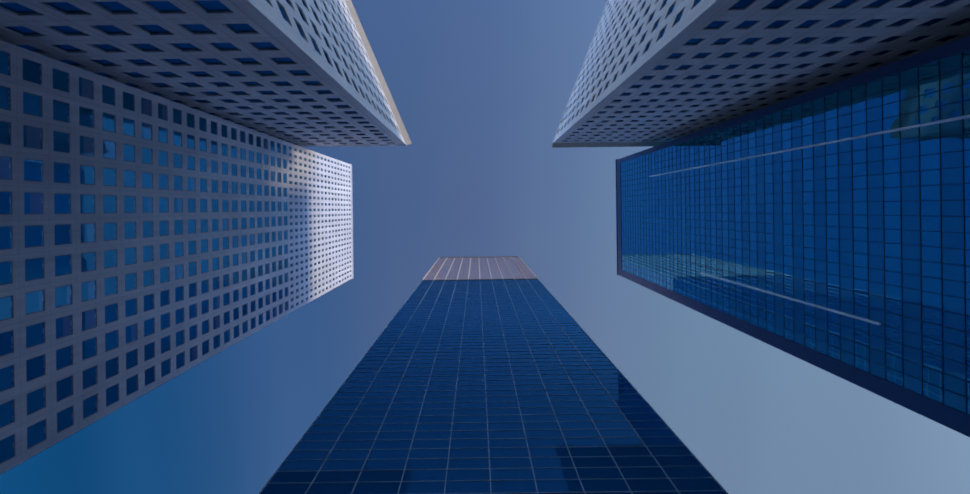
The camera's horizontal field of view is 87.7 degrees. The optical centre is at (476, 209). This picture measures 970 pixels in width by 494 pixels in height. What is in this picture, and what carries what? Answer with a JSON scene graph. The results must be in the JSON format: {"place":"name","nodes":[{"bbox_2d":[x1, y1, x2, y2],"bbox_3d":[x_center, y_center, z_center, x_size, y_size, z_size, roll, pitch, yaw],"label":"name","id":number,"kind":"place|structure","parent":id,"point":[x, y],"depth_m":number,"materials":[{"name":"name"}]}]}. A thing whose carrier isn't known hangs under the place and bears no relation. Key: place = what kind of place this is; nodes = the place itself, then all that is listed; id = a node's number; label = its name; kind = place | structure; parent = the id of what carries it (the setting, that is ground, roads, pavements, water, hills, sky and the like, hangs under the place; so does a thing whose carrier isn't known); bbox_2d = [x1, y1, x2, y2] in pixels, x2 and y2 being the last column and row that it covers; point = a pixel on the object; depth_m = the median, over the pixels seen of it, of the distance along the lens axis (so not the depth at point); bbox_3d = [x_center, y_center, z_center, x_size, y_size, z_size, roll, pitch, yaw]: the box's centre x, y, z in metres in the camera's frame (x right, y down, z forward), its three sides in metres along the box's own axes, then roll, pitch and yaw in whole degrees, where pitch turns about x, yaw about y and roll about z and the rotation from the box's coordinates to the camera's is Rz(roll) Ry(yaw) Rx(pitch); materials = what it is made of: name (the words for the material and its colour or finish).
{"place":"outdoors","nodes":[
{"label":"outdoors","id":0,"kind":"place"},
{"bbox_2d":[0,40,352,474],"bbox_3d":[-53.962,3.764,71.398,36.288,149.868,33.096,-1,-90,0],"label":"skyscraper","id":1,"kind":"structure","parent":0,"point":[224,234],"depth_m":52.47,"materials":[{"name":"grey concrete"}]},
{"bbox_2d":[0,0,411,146],"bbox_3d":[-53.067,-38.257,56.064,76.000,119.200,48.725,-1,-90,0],"label":"skyscraper","id":2,"kind":"structure","parent":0,"point":[304,73],"depth_m":51.82,"materials":[{"name":"concrete"}]},
{"bbox_2d":[0,0,969,493],"label":"sky","id":3,"kind":"structure","parent":0,"point":[480,90],"materials":[{"name":"blue"}]},
{"bbox_2d":[258,256,727,493],"bbox_3d":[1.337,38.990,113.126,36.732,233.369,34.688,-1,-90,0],"label":"skyscraper","id":4,"kind":"structure","parent":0,"point":[507,385],"depth_m":54.06,"materials":[{"name":"glass"}]},
{"bbox_2d":[552,0,969,147],"bbox_3d":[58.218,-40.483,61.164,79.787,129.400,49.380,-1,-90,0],"label":"skyscraper","id":5,"kind":"structure","parent":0,"point":[654,72],"depth_m":59.00,"materials":[{"name":"concrete"}]},
{"bbox_2d":[615,36,969,436],"bbox_3d":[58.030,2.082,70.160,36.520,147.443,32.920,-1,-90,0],"label":"skyscraper","id":6,"kind":"structure","parent":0,"point":[826,228],"depth_m":55.72,"materials":[{"name":"blue glass"}]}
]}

